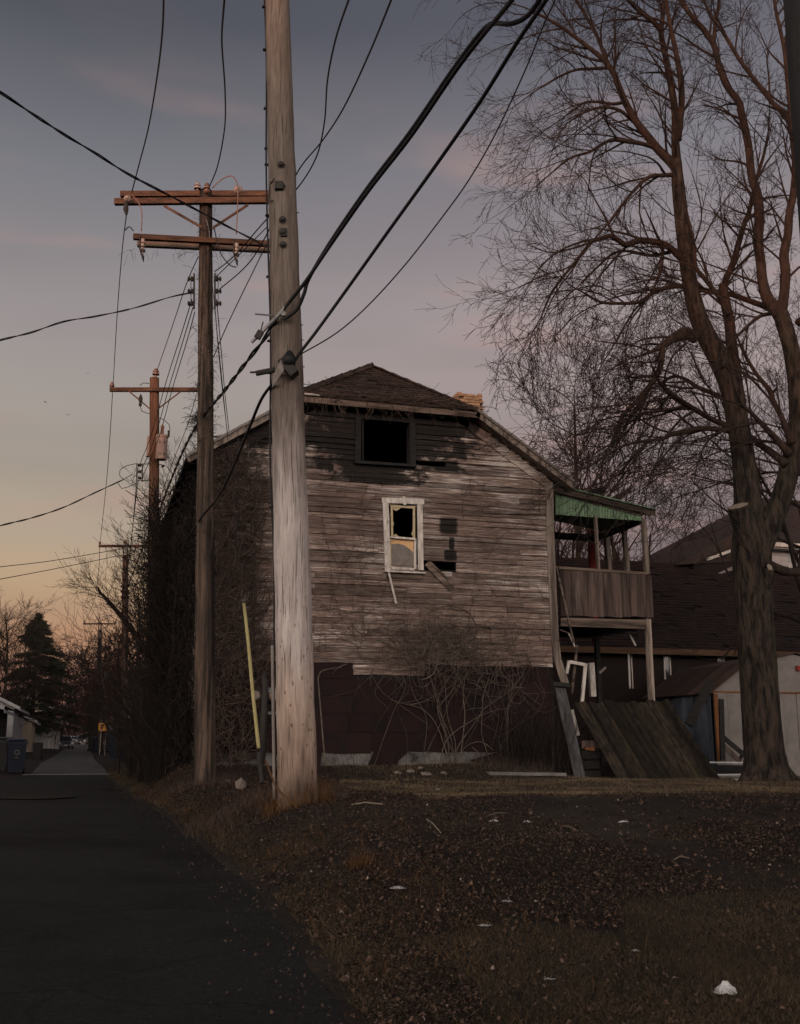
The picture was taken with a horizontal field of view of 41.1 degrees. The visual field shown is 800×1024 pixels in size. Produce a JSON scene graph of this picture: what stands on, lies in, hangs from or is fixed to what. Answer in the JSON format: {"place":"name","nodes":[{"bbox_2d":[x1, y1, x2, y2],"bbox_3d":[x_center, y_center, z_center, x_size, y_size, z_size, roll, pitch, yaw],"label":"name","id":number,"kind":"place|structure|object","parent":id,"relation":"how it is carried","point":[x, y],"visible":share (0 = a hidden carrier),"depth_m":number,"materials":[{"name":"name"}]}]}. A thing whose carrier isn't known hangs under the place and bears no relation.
{"place":"outdoors","nodes":[
{"label":"outdoors","id":0,"kind":"place"},
{"bbox_2d":[0,742,799,1023],"bbox_3d":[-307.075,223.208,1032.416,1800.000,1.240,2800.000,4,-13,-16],"label":"ground","id":1,"kind":"structure","parent":0,"point":[105,761],"depth_m":8.01,"materials":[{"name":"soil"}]},
{"bbox_2d":[0,737,14,769],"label":"wheeled bin","id":2,"kind":"object","parent":1,"relation":"on","point":[3,753],"visible":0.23,"depth_m":31.15,"materials":[{"name":"plastic"}]},
{"bbox_2d":[0,704,14,736],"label":"garage","id":3,"kind":"structure","parent":1,"relation":"on","point":[4,711],"depth_m":57.77,"materials":[{"name":"white"}]},
{"bbox_2d":[0,697,29,737],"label":"garage","id":4,"kind":"structure","parent":1,"relation":"on","point":[14,729],"depth_m":67.32,"materials":[{"name":"white wood"}]},
{"bbox_2d":[4,738,27,772],"bbox_3d":[-11.175,7.094,31.027,0.589,1.009,0.791,5,-13,-23],"label":"wheeled bin","id":5,"kind":"object","parent":1,"relation":"on","point":[16,750],"visible":0.96,"depth_m":30.76,"materials":[{"name":"blue plastic"}]},
{"bbox_2d":[22,716,40,751],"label":"garage","id":6,"kind":"structure","parent":1,"relation":"on","point":[29,727],"depth_m":80.31,"materials":[{"name":"beige paint"}]},
{"bbox_2d":[32,742,43,758],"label":"wheeled bin","id":7,"kind":"object","parent":1,"relation":"on","point":[37,749],"visible":0.94,"depth_m":54.43,"materials":[{"name":"plastic"}]},
{"bbox_2d":[0,612,84,736],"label":"conifer","id":8,"kind":"object","parent":1,"relation":"on","point":[43,726],"visible":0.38,"depth_m":106.53,"materials":[{"name":"green plant"}]},
{"bbox_2d":[29,712,63,748],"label":"garage","id":9,"kind":"structure","parent":1,"relation":"on","point":[45,740],"depth_m":109.87,"materials":[{"name":"white wood"}]},
{"bbox_2d":[35,729,48,748],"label":"garage door","id":10,"kind":"structure","parent":9,"relation":"in","point":[44,739],"depth_m":109.67,"materials":[{"name":"white metal"}]},
{"bbox_2d":[0,588,100,750],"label":"bare tree","id":11,"kind":"object","parent":1,"relation":"on","point":[5,660],"visible":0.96,"depth_m":72.86,"materials":[{"name":"brown plant"}]},
{"bbox_2d":[0,608,104,749],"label":"bare tree","id":12,"kind":"object","parent":1,"relation":"on","point":[26,662],"visible":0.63,"depth_m":94.35,"materials":[{"name":"brown plant"}]},
{"bbox_2d":[23,773,107,774],"bbox_3d":[-9.571,7.667,31.200,2.750,0.020,0.620,4,-13,-16],"label":"concrete gutter","id":13,"kind":"object","parent":1,"relation":"on","point":[72,774],"visible":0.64,"depth_m":30.99,"materials":[{"name":"grey concrete"}]},
{"bbox_2d":[32,743,105,773],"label":"alley","id":14,"kind":"structure","parent":1,"relation":"on","point":[68,761],"depth_m":46.26,"materials":[{"name":"grey asphalt"}]},
{"bbox_2d":[59,736,73,748],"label":"parked car","id":15,"kind":"object","parent":14,"relation":"on","point":[69,743],"visible":0.54,"depth_m":117.60,"materials":[{"name":"grey paint"}]},
{"bbox_2d":[24,633,129,748],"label":"bare tree","id":16,"kind":"object","parent":1,"relation":"on","point":[74,680],"visible":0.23,"depth_m":118.27,"materials":[{"name":"brown plant"}]},
{"bbox_2d":[37,625,137,747],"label":"bare tree","id":17,"kind":"object","parent":1,"relation":"on","point":[92,671],"visible":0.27,"depth_m":97.49,"materials":[{"name":"brown plant"}]},
{"bbox_2d":[33,565,148,776],"bbox_3d":[-7.385,3.897,26.793,3.681,5.546,3.199,4,-13,-16],"label":"sapling","id":18,"kind":"object","parent":1,"relation":"on","point":[86,699],"visible":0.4,"depth_m":26.42,"materials":[{"name":"brown plant"}]},
{"bbox_2d":[54,651,131,735],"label":"bare tree","id":19,"kind":"object","parent":1,"relation":"on","point":[90,693],"visible":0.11,"depth_m":90.03,"materials":[{"name":"brown plant"}]},
{"bbox_2d":[78,678,107,740],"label":"conifer","id":20,"kind":"object","parent":1,"relation":"on","point":[85,734],"visible":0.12,"depth_m":146.40,"materials":[{"name":"green plant"}]},
{"bbox_2d":[12,465,181,724],"bbox_3d":[-5.930,2.152,25.037,3.878,7.988,5.552,-6,-13,25],"label":"sapling","id":21,"kind":"object","parent":1,"relation":"on","point":[124,612],"visible":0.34,"depth_m":25.00,"materials":[{"name":"brown plant"}]},
{"bbox_2d":[83,621,115,753],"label":"utility pole","id":22,"kind":"object","parent":1,"relation":"on","point":[99,633],"visible":0.58,"depth_m":79.17,"materials":[{"name":"brown wood"}]},
{"bbox_2d":[69,662,142,733],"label":"bare tree","id":23,"kind":"object","parent":1,"relation":"on","point":[102,700],"visible":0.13,"depth_m":76.21,"materials":[{"name":"brown plant"}]},
{"bbox_2d":[78,615,141,774],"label":"sapling","id":24,"kind":"object","parent":1,"relation":"on","point":[118,766],"visible":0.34,"depth_m":29.26,"materials":[{"name":"brown plant"}]},
{"bbox_2d":[28,436,193,699],"bbox_3d":[-7.025,2.308,29.554,5.982,9.281,5.629,4,-13,-16],"label":"sapling","id":25,"kind":"object","parent":1,"relation":"on","point":[164,487],"visible":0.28,"depth_m":28.75,"materials":[{"name":"brown plant"}]},
{"bbox_2d":[38,458,192,737],"bbox_3d":[-5.689,2.147,23.611,4.680,7.261,3.676,6,-14,-28],"label":"sapling","id":26,"kind":"object","parent":1,"relation":"on","point":[133,643],"visible":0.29,"depth_m":23.40,"materials":[{"name":"brown plant"}]},
{"bbox_2d":[92,658,145,736],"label":"bare tree","id":27,"kind":"object","parent":1,"relation":"on","point":[119,692],"visible":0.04,"depth_m":61.10,"materials":[{"name":"brown plant"}]},
{"bbox_2d":[98,540,145,721],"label":"utility pole","id":28,"kind":"object","parent":1,"relation":"on","point":[123,574],"visible":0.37,"depth_m":47.98,"materials":[{"name":"brown wood"}]},
{"bbox_2d":[108,726,135,758],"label":"dumpster","id":29,"kind":"object","parent":1,"relation":"on","point":[112,751],"visible":0.05,"depth_m":42.29,"materials":[{"name":"blue metal"}]},
{"bbox_2d":[76,467,173,631],"bbox_3d":[-6.038,2.655,26.809,4.487,7.417,3.905,4,-13,-16],"label":"sapling","id":30,"kind":"object","parent":1,"relation":"on","point":[128,554],"visible":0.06,"depth_m":26.24,"materials":[{"name":"brown plant"}]},
{"bbox_2d":[91,593,167,782],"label":"sapling","id":31,"kind":"object","parent":1,"relation":"on","point":[111,695],"visible":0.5,"depth_m":23.59,"materials":[{"name":"brown plant"}]},
{"bbox_2d":[86,518,194,736],"bbox_3d":[-5.094,2.521,22.343,2.964,5.839,4.115,4,-13,-16],"label":"sapling","id":32,"kind":"object","parent":1,"relation":"on","point":[172,656],"visible":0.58,"depth_m":22.23,"materials":[{"name":"brown plant"}]},
{"bbox_2d":[115,467,190,780],"bbox_3d":[-5.805,2.861,25.802,2.221,7.608,7.751,4,-13,-16],"label":"brush thicket","id":33,"kind":"object","parent":1,"relation":"on","point":[158,515],"visible":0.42,"depth_m":23.43,"materials":[{"name":"brown plant"}]},
{"bbox_2d":[53,547,151,659],"bbox_3d":[-7.209,2.420,25.882,3.335,3.003,1.957,12,-17,-45],"label":"dead limb","id":34,"kind":"object","parent":33,"relation":"attached to","point":[114,607],"visible":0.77,"depth_m":25.64,"materials":[{"name":"brown plant"}]},
{"bbox_2d":[109,368,197,676],"bbox_3d":[-6.684,1.347,28.311,2.484,10.875,0.837,-2,-12,10],"label":"utility pole","id":35,"kind":"object","parent":1,"relation":"on","point":[154,389],"visible":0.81,"depth_m":29.05,"materials":[{"name":"brown wood"}]},
{"bbox_2d":[0,479,123,525],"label":"overhead wire","id":36,"kind":"object","parent":35,"relation":"attached to","point":[61,507],"visible":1,"depth_m":25.36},
{"bbox_2d":[67,659,244,787],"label":"brush undergrowth","id":37,"kind":"object","parent":1,"relation":"on","point":[147,776],"visible":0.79,"depth_m":21.34,"materials":[{"name":"brown plant"}]},
{"bbox_2d":[0,775,346,1023],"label":"alley","id":38,"kind":"structure","parent":1,"relation":"on","point":[93,930],"depth_m":6.84,"materials":[{"name":"grey asphalt"}]},
{"bbox_2d":[0,794,74,798],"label":"road patch","id":39,"kind":"object","parent":38,"relation":"on","point":[30,796],"visible":1,"depth_m":19.17,"materials":[{"name":"grey asphalt"}]},
{"bbox_2d":[87,784,362,1023],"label":"alley leaf litter","id":40,"kind":"object","parent":38,"relation":"on","point":[290,999],"visible":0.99,"depth_m":6.87,"materials":[{"name":"brown plant"}]},
{"bbox_2d":[114,175,269,785],"bbox_3d":[-3.786,-0.735,19.011,3.155,11.233,0.689,0,-12,-2],"label":"utility pole","id":41,"kind":"object","parent":1,"relation":"on","point":[204,682],"visible":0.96,"depth_m":19.27,"materials":[{"name":"brown wood"}]},
{"bbox_2d":[0,292,190,340],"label":"overhead wire","id":42,"kind":"object","parent":41,"relation":"attached to","point":[27,333],"visible":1,"depth_m":17.43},
{"bbox_2d":[113,230,124,383],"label":"overhead wire","id":43,"kind":"object","parent":41,"relation":"attached to","point":[117,304],"visible":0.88,"depth_m":23.23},
{"bbox_2d":[0,91,266,247],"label":"overhead wire","id":44,"kind":"object","parent":41,"relation":"attached to","point":[3,94],"visible":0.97,"depth_m":17.34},
{"bbox_2d":[131,0,164,192],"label":"overhead wire","id":45,"kind":"object","parent":41,"relation":"attached to","point":[163,7],"visible":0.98,"depth_m":13.66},
{"bbox_2d":[139,299,191,464],"bbox_3d":[-5.322,-2.728,24.255,0.228,0.970,9.926,4,-13,-18],"label":"overhead wire","id":46,"kind":"object","parent":41,"relation":"attached to","point":[167,378],"visible":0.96,"depth_m":24.47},
{"bbox_2d":[141,307,192,469],"bbox_3d":[-5.267,-2.593,24.233,0.274,1.111,9.922,4,-13,-18],"label":"overhead wire","id":47,"kind":"object","parent":41,"relation":"attached to","point":[170,382],"visible":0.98,"depth_m":24.49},
{"bbox_2d":[142,312,194,477],"bbox_3d":[-5.206,-2.504,24.223,0.327,1.288,9.921,4,-13,-18],"label":"overhead wire","id":48,"kind":"object","parent":41,"relation":"attached to","point":[171,390],"visible":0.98,"depth_m":25.22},
{"bbox_2d":[157,256,198,369],"bbox_3d":[-5.253,-4.317,24.603,0.076,1.169,9.948,4,-13,-17],"label":"overhead wire","id":49,"kind":"object","parent":41,"relation":"attached to","point":[177,309],"visible":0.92,"depth_m":23.27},
{"bbox_2d":[209,0,225,186],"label":"overhead wire","id":50,"kind":"object","parent":41,"relation":"attached to","point":[223,11],"visible":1,"depth_m":13.24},
{"bbox_2d":[213,244,266,356],"bbox_3d":[-2.728,-3.897,19.038,0.134,1.882,1.992,10,-16,-40],"label":"overhead wire","id":51,"kind":"object","parent":41,"relation":"attached to","point":[240,297],"visible":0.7,"depth_m":19.25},
{"bbox_2d":[214,0,349,271],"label":"overhead wire","id":52,"kind":"object","parent":41,"relation":"attached to","point":[343,14],"visible":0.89,"depth_m":14.69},
{"bbox_2d":[220,0,391,288],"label":"overhead wire","id":53,"kind":"object","parent":41,"relation":"attached to","point":[382,21],"visible":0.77,"depth_m":14.38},
{"bbox_2d":[161,770,246,798],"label":"grass","id":54,"kind":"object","parent":1,"relation":"on","point":[180,788],"visible":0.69,"depth_m":17.72,"materials":[{"name":"brown plant"}]},
{"bbox_2d":[209,252,263,784],"bbox_3d":[-2.595,-0.626,16.889,0.199,9.435,4.287,5,-13,-23],"label":"guy wire","id":55,"kind":"object","parent":1,"relation":"on","point":[260,768],"visible":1,"depth_m":15.29,"materials":[{"name":"black metal"}]},
{"bbox_2d":[235,778,245,788],"bbox_3d":[-2.411,4.118,16.096,0.168,0.216,0.175,-1,-12,6],"label":"stone","id":56,"kind":"object","parent":1,"relation":"on","point":[241,782],"visible":0.81,"depth_m":16.04,"materials":[{"name":"grey stone"}]},
{"bbox_2d":[179,783,350,839],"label":"grass","id":57,"kind":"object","parent":1,"relation":"on","point":[253,799],"visible":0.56,"depth_m":12.58,"materials":[{"name":"brown plant"}]},
{"bbox_2d":[264,760,297,807],"bbox_3d":[-1.224,2.903,11.241,0.428,0.571,0.019,0,-12,0],"label":"dead weed stem","id":58,"kind":"object","parent":1,"relation":"on","point":[288,798],"visible":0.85,"depth_m":11.24,"materials":[{"name":"brown plant"}]},
{"bbox_2d":[250,0,317,810],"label":"utility pole","id":59,"kind":"object","parent":1,"relation":"on","point":[295,706],"visible":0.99,"depth_m":12.26,"materials":[{"name":"brown wood"}]},
{"bbox_2d":[110,383,271,681],"bbox_3d":[-10.798,5.121,43.278,0.346,0.664,65.971,4,-13,-16],"label":"overhead wire","id":60,"kind":"object","parent":59,"relation":"attached to","point":[242,443],"visible":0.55,"depth_m":14.86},
{"bbox_2d":[123,319,277,597],"bbox_3d":[-6.856,0.363,30.352,0.360,2.550,37.597,4,-13,-16],"label":"overhead wire","id":61,"kind":"object","parent":59,"relation":"attached to","point":[249,358],"visible":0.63,"depth_m":15.22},
{"bbox_2d":[278,0,514,318],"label":"overhead wire","id":62,"kind":"object","parent":59,"relation":"attached to","point":[498,16],"visible":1,"depth_m":10.88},
{"bbox_2d":[283,0,541,320],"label":"overhead wire","id":63,"kind":"object","parent":59,"relation":"attached to","point":[531,11],"visible":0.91,"depth_m":10.63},
{"bbox_2d":[295,0,548,360],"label":"overhead wire","id":64,"kind":"object","parent":59,"relation":"attached to","point":[484,94],"visible":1,"depth_m":10.66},
{"bbox_2d":[301,0,555,353],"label":"overhead wire","id":65,"kind":"object","parent":59,"relation":"attached to","point":[457,195],"visible":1,"depth_m":11.83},
{"bbox_2d":[253,771,350,820],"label":"grass","id":66,"kind":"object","parent":1,"relation":"on","point":[276,803],"visible":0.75,"depth_m":11.41,"materials":[{"name":"brown plant"}]},
{"bbox_2d":[318,667,340,766],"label":"sapling","id":67,"kind":"object","parent":1,"relation":"on","point":[321,716],"visible":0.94,"depth_m":20.63,"materials":[{"name":"brown plant"}]},
{"bbox_2d":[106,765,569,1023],"bbox_3d":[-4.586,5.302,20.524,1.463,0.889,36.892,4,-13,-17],"label":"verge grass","id":68,"kind":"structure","parent":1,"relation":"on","point":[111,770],"depth_m":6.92,"materials":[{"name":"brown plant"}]},
{"bbox_2d":[338,847,375,870],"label":"grass","id":69,"kind":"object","parent":1,"relation":"on","point":[364,861],"visible":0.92,"depth_m":8.21,"materials":[{"name":"brown plant"}]},
{"bbox_2d":[159,362,656,770],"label":"derelict house","id":70,"kind":"structure","parent":1,"relation":"on","point":[427,463],"depth_m":22.36,"materials":[{"name":"brown wood"}]},
{"bbox_2d":[138,440,196,776],"bbox_3d":[-5.718,3.162,25.310,0.954,7.331,12.382,4,-13,-16],"label":"climbing vine","id":71,"kind":"object","parent":70,"relation":"attached to","point":[187,501],"visible":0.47,"depth_m":21.58,"materials":[{"name":"brown plant"}]},
{"bbox_2d":[191,434,272,765],"bbox_3d":[-3.215,1.677,20.887,1.514,6.587,0.237,4,-13,-16],"label":"climbing vine","id":72,"kind":"object","parent":70,"relation":"attached to","point":[232,619],"visible":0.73,"depth_m":20.87,"materials":[{"name":"brown plant"}]},
{"bbox_2d":[304,378,498,432],"bbox_3d":[-0.248,-2.309,22.419,4.966,1.074,0.342,4,-13,-16],"label":"climbing vine","id":73,"kind":"object","parent":70,"relation":"attached to","point":[393,397],"visible":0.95,"depth_m":22.42,"materials":[{"name":"brown plant"}]},
{"bbox_2d":[382,496,425,579],"bbox_3d":[0.067,0.531,22.234,0.936,1.741,0.169,4,-13,-16],"label":"window","id":74,"kind":"structure","parent":70,"relation":"in","point":[400,548],"depth_m":22.23,"materials":[{"name":"white paint"}]},
{"bbox_2d":[311,463,548,661],"bbox_3d":[0.736,1.084,22.238,5.231,4.141,0.137,4,-13,-16],"label":"climbing vine","id":75,"kind":"object","parent":70,"relation":"attached to","point":[345,560],"visible":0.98,"depth_m":21.92,"materials":[{"name":"brown plant"}]},
{"bbox_2d":[323,592,553,765],"bbox_3d":[0.918,3.399,21.745,5.108,3.593,0.233,4,-13,-16],"label":"climbing vine","id":76,"kind":"object","parent":70,"relation":"attached to","point":[444,642],"visible":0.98,"depth_m":21.84,"materials":[{"name":"brown plant"}]},
{"bbox_2d":[565,660,586,735],"bbox_3d":[3.779,3.968,22.768,0.522,1.586,0.050,4,-13,-16],"label":"door frame","id":77,"kind":"object","parent":70,"relation":"attached to","point":[584,665],"visible":0.84,"depth_m":22.84,"materials":[{"name":"white paint"}]},
{"bbox_2d":[135,767,790,1023],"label":"verge weeds","id":78,"kind":"object","parent":1,"relation":"on","point":[386,960],"visible":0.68,"depth_m":7.44,"materials":[{"name":"brown plant"}]},
{"bbox_2d":[317,695,615,776],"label":"dead stalks","id":79,"kind":"object","parent":1,"relation":"on","point":[540,749],"visible":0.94,"depth_m":21.52,"materials":[{"name":"brown plant"}]},
{"bbox_2d":[133,763,799,1023],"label":"leaf litter","id":80,"kind":"object","parent":1,"relation":"on","point":[460,978],"visible":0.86,"depth_m":7.99,"materials":[{"name":"brown plant"}]},
{"bbox_2d":[134,762,799,839],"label":"grass","id":81,"kind":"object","parent":1,"relation":"on","point":[322,783],"visible":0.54,"depth_m":16.29,"materials":[{"name":"brown plant"}]},
{"bbox_2d":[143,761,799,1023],"bbox_3d":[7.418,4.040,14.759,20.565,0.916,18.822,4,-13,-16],"label":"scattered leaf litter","id":82,"kind":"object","parent":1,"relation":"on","point":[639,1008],"visible":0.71,"depth_m":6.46,"materials":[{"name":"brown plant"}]},
{"bbox_2d":[470,749,554,772],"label":"grass","id":83,"kind":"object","parent":1,"relation":"on","point":[499,763],"visible":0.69,"depth_m":21.12,"materials":[{"name":"brown plant"}]},
{"bbox_2d":[486,772,566,775],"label":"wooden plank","id":84,"kind":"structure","parent":1,"relation":"on","point":[530,773],"depth_m":20.49,"materials":[{"name":"grey wood"}]},
{"bbox_2d":[328,762,799,799],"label":"lawn grass","id":85,"kind":"structure","parent":1,"relation":"on","point":[701,787],"depth_m":17.85,"materials":[{"name":"plant"}]},
{"bbox_2d":[552,681,585,777],"bbox_3d":[3.473,4.577,21.949,0.400,2.170,0.698,5,-13,-22],"label":"leaning board","id":86,"kind":"object","parent":1,"relation":"on","point":[576,763],"visible":0.79,"depth_m":22.02,"materials":[{"name":"grey wood"}]},
{"bbox_2d":[581,741,599,777],"bbox_3d":[3.979,5.142,22.143,0.445,0.776,0.090,4,-13,-16],"label":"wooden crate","id":87,"kind":"object","parent":1,"relation":"on","point":[592,753],"visible":0.73,"depth_m":22.16,"materials":[{"name":"brown wood"}]},
{"bbox_2d":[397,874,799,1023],"bbox_3d":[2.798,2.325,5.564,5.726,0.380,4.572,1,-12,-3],"label":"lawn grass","id":88,"kind":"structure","parent":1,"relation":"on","point":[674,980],"depth_m":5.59,"materials":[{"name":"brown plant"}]},
{"bbox_2d":[412,0,799,781],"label":"bare maple tree","id":89,"kind":"object","parent":1,"relation":"on","point":[756,524],"visible":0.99,"depth_m":22.84,"materials":[{"name":"brown plant"}]},
{"bbox_2d":[484,293,774,616],"bbox_3d":[4.090,0.094,34.041,15.251,16.201,11.094,8,-15,-33],"label":"bare tree","id":90,"kind":"object","parent":1,"relation":"on","point":[578,547],"visible":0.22,"depth_m":35.84,"materials":[{"name":"brown plant"}]},
{"bbox_2d":[555,471,720,560],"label":"bare tree","id":91,"kind":"object","parent":1,"relation":"on","point":[685,535],"visible":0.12,"depth_m":43.32,"materials":[{"name":"brown plant"}]},
{"bbox_2d":[574,699,719,779],"bbox_3d":[5.179,4.830,22.362,2.845,1.859,0.976,4,-13,-16],"label":"collapsed fence panel","id":92,"kind":"object","parent":1,"relation":"on","point":[639,743],"visible":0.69,"depth_m":22.36,"materials":[{"name":"brown wood"}]},
{"bbox_2d":[522,393,780,571],"bbox_3d":[7.643,2.441,39.623,11.037,13.951,13.409,4,-13,-16],"label":"bare tree","id":93,"kind":"object","parent":1,"relation":"on","point":[614,549],"visible":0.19,"depth_m":38.66,"materials":[{"name":"brown plant"}]},
{"bbox_2d":[532,244,799,696],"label":"bare tree","id":94,"kind":"object","parent":1,"relation":"on","point":[793,555],"visible":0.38,"depth_m":27.55,"materials":[{"name":"brown plant"}]},
{"bbox_2d":[553,557,799,774],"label":"outbuilding","id":95,"kind":"structure","parent":1,"relation":"on","point":[686,601],"depth_m":31.14,"materials":[{"name":"black paint"}]},
{"bbox_2d":[663,655,670,679],"bbox_3d":[7.628,4.620,30.414,0.219,1.173,0.055,4,-13,-16],"label":"window","id":96,"kind":"structure","parent":95,"relation":"in","point":[666,658],"depth_m":30.46,"materials":[{"name":"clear glass"}]},
{"bbox_2d":[684,679,713,727],"bbox_3d":[6.887,4.390,24.512,0.168,1.131,1.240,-12,-17,43],"label":"leaning timber","id":97,"kind":"object","parent":1,"relation":"on","point":[698,705],"visible":1,"depth_m":24.46,"materials":[{"name":"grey wood"}]},
{"bbox_2d":[610,367,799,558],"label":"bare tree","id":98,"kind":"object","parent":1,"relation":"on","point":[729,474],"visible":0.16,"depth_m":46.94,"materials":[{"name":"brown plant"}]},
{"bbox_2d":[640,498,799,573],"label":"neighbour house","id":99,"kind":"structure","parent":1,"relation":"on","point":[780,555],"depth_m":36.73,"materials":[{"name":"brown plastic"}]},
{"bbox_2d":[641,652,799,777],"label":"metal shed","id":100,"kind":"structure","parent":1,"relation":"on","point":[679,690],"depth_m":25.85,"materials":[{"name":"white metal"}]},
{"bbox_2d":[714,981,736,994],"bbox_3d":[1.583,2.308,5.184,0.092,0.055,0.104,-12,-17,43],"label":"crumpled paper","id":101,"kind":"object","parent":1,"relation":"on","point":[724,985],"visible":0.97,"depth_m":5.17,"materials":[{"name":"white paper"}]},
{"bbox_2d":[710,762,742,774],"bbox_3d":[7.194,5.699,23.655,1.490,0.324,0.530,4,-13,-16],"label":"ground frame","id":102,"kind":"object","parent":1,"relation":"on","point":[728,769],"visible":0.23,"depth_m":23.74,"materials":[{"name":"white"}]},
{"bbox_2d":[718,699,743,763],"bbox_3d":[7.663,5.069,24.677,0.732,1.468,0.181,4,-13,-16],"label":"leaning timber","id":103,"kind":"object","parent":1,"relation":"on","point":[723,746],"visible":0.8,"depth_m":24.58,"materials":[{"name":"brown wood"}]},
{"bbox_2d":[783,0,799,233],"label":"utility pole","id":104,"kind":"object","parent":1,"relation":"on","point":[792,18],"visible":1,"depth_m":10.04,"materials":[{"name":"brown wood"}]},
{"bbox_2d":[0,0,799,734],"label":"sky","id":105,"kind":"structure","parent":0,"point":[87,68],"materials":[{"name":"grey"}]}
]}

